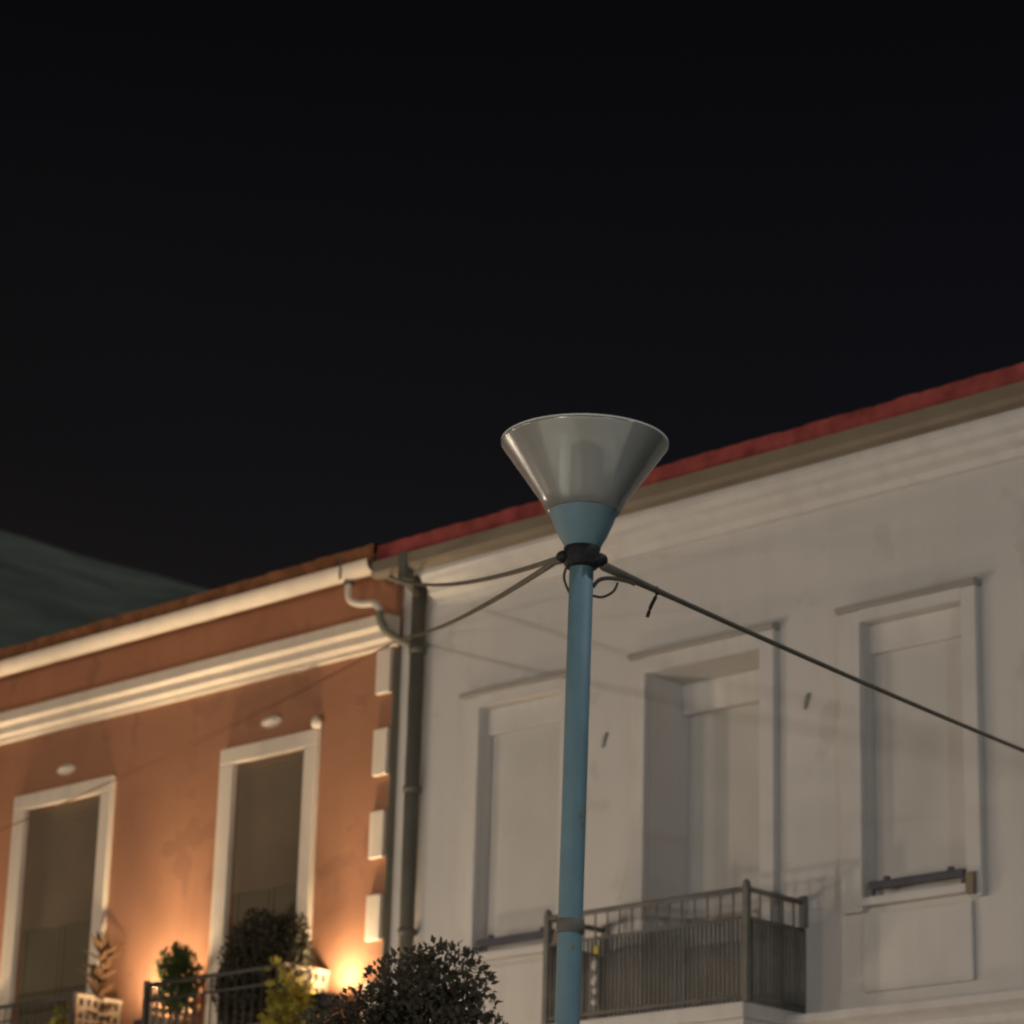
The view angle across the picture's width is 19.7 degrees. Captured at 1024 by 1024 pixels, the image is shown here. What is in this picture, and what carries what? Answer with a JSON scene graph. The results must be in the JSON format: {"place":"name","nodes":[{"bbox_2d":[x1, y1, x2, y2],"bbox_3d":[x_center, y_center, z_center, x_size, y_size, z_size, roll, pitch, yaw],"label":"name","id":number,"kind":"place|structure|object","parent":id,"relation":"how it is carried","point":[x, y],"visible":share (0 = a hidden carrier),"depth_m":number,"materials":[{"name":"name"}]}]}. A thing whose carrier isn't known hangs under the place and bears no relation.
{"place":"outdoors","nodes":[
{"label":"outdoors","id":0,"kind":"place"},
{"bbox_2d":[0,530,209,648],"bbox_3d":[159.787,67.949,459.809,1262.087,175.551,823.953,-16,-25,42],"label":"hill","id":1,"kind":"structure","parent":0,"point":[46,590],"depth_m":436.93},
{"bbox_2d":[0,0,1023,589],"label":"sky","id":2,"kind":"structure","parent":0,"point":[283,284],"materials":[{"name":"black"}]},
{"label":"street","id":3,"kind":"structure","parent":0,"visible":0},
{"bbox_2d":[0,543,409,1023],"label":"terracotta building","id":4,"kind":"structure","parent":3,"relation":"on","point":[285,807],"depth_m":28.64,"materials":[{"name":"brown paint"}]},
{"bbox_2d":[0,775,116,1023],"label":"balcony door","id":5,"kind":"structure","parent":4,"relation":"in","point":[66,894],"depth_m":29.96,"materials":[{"name":"beige paint"}]},
{"bbox_2d":[47,999,87,1023],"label":"potted plant","id":6,"kind":"object","parent":4,"relation":"on","point":[58,1018],"visible":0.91,"depth_m":28.54,"materials":[{"name":"green plant"}]},
{"bbox_2d":[77,926,124,1023],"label":"potted plant","id":7,"kind":"object","parent":4,"relation":"on","point":[100,975],"visible":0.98,"depth_m":28.69,"materials":[{"name":"brown plant"}]},
{"bbox_2d":[133,1020,140,1023],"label":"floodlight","id":8,"kind":"object","parent":4,"relation":"attached to","point":[136,1021],"visible":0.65,"depth_m":27.92,"materials":[{"name":"black metal"}]},
{"bbox_2d":[154,940,204,1023],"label":"potted bush","id":9,"kind":"object","parent":4,"relation":"on","point":[178,964],"visible":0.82,"depth_m":27.66,"materials":[{"name":"green plant"}]},
{"bbox_2d":[0,642,394,830],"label":"overhead cable","id":10,"kind":"object","parent":4,"relation":"attached to","point":[205,736],"visible":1,"depth_m":28.70,"materials":[{"name":"brown metal"}]},
{"bbox_2d":[204,716,321,1023],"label":"balcony door","id":11,"kind":"structure","parent":4,"relation":"in","point":[275,854],"depth_m":27.88,"materials":[{"name":"beige paint"}]},
{"bbox_2d":[209,907,319,1023],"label":"potted bush","id":12,"kind":"object","parent":4,"relation":"on","point":[264,939],"visible":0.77,"depth_m":26.74,"materials":[{"name":"green plant"}]},
{"bbox_2d":[255,954,317,1023],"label":"potted plant","id":13,"kind":"object","parent":4,"relation":"on","point":[283,1005],"visible":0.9,"depth_m":26.17,"materials":[{"name":"green plant"}]},
{"bbox_2d":[309,992,351,1012],"bbox_3d":[-1.604,4.401,26.345,0.220,0.140,0.389,-16,-25,42],"label":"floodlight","id":14,"kind":"object","parent":4,"relation":"attached to","point":[321,1001],"visible":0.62,"depth_m":26.21,"materials":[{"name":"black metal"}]},
{"bbox_2d":[285,935,507,1023],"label":"street tree","id":15,"kind":"object","parent":3,"relation":"on","point":[441,1004],"visible":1,"depth_m":14.88,"materials":[{"name":"green plant"}]},
{"bbox_2d":[501,413,668,1023],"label":"street lamp","id":16,"kind":"object","parent":3,"relation":"on","point":[582,496],"visible":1,"depth_m":12.51,"materials":[{"name":"teal paint"}]},
{"bbox_2d":[389,556,556,586],"bbox_3d":[-0.462,0.399,20.012,0.070,4.316,14.338,3,-18,-5],"label":"overhead cable","id":17,"kind":"object","parent":16,"relation":"attached to","point":[518,570],"visible":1,"depth_m":16.20,"materials":[{"name":"black rubber"}]},
{"bbox_2d":[402,559,563,638],"bbox_3d":[-0.389,0.687,19.861,0.071,3.705,14.220,3,-18,-4],"label":"overhead cable","id":18,"kind":"object","parent":16,"relation":"attached to","point":[538,572],"visible":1,"depth_m":15.58,"materials":[{"name":"black rubber"}]},
{"bbox_2d":[598,562,1023,752],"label":"overhead cable","id":19,"kind":"object","parent":16,"relation":"attached to","point":[611,569],"visible":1,"depth_m":14.48,"materials":[{"name":"black rubber"}]},
{"bbox_2d":[646,586,658,617],"bbox_3d":[0.622,0.399,13.052,0.058,0.144,0.020,0,-18,4],"label":"cable end","id":20,"kind":"object","parent":19,"relation":"hanging from","point":[654,599],"visible":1,"depth_m":13.04,"materials":[{"name":"black rubber"}]},
{"bbox_2d":[370,362,1023,1023],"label":"cream building","id":21,"kind":"structure","parent":3,"relation":"on","point":[774,834],"depth_m":23.91,"materials":[{"name":"paint"}]},
{"bbox_2d":[455,670,565,1023],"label":"window","id":22,"kind":"structure","parent":21,"relation":"in","point":[528,738],"depth_m":25.74,"materials":[{"name":"beige paint"}]},
{"bbox_2d":[591,935,598,1007],"bbox_3d":[0.662,3.671,23.535,0.062,0.590,0.048,-16,-25,42],"label":"bead cord","id":23,"kind":"object","parent":21,"relation":"hanging from","point":[594,977],"visible":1,"depth_m":23.50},
{"bbox_2d":[628,622,779,1014],"bbox_3d":[1.757,2.652,24.279,1.582,3.210,0.710,-16,-25,42],"label":"balcony door","id":24,"kind":"structure","parent":21,"relation":"in","point":[733,822],"depth_m":24.58,"materials":[{"name":"beige paint"}]},
{"bbox_2d":[835,577,986,992],"bbox_3d":[3.161,2.143,22.772,1.352,3.100,0.435,-16,-25,42],"label":"window","id":25,"kind":"structure","parent":21,"relation":"in","point":[930,817],"depth_m":22.78,"materials":[{"name":"beige paint"}]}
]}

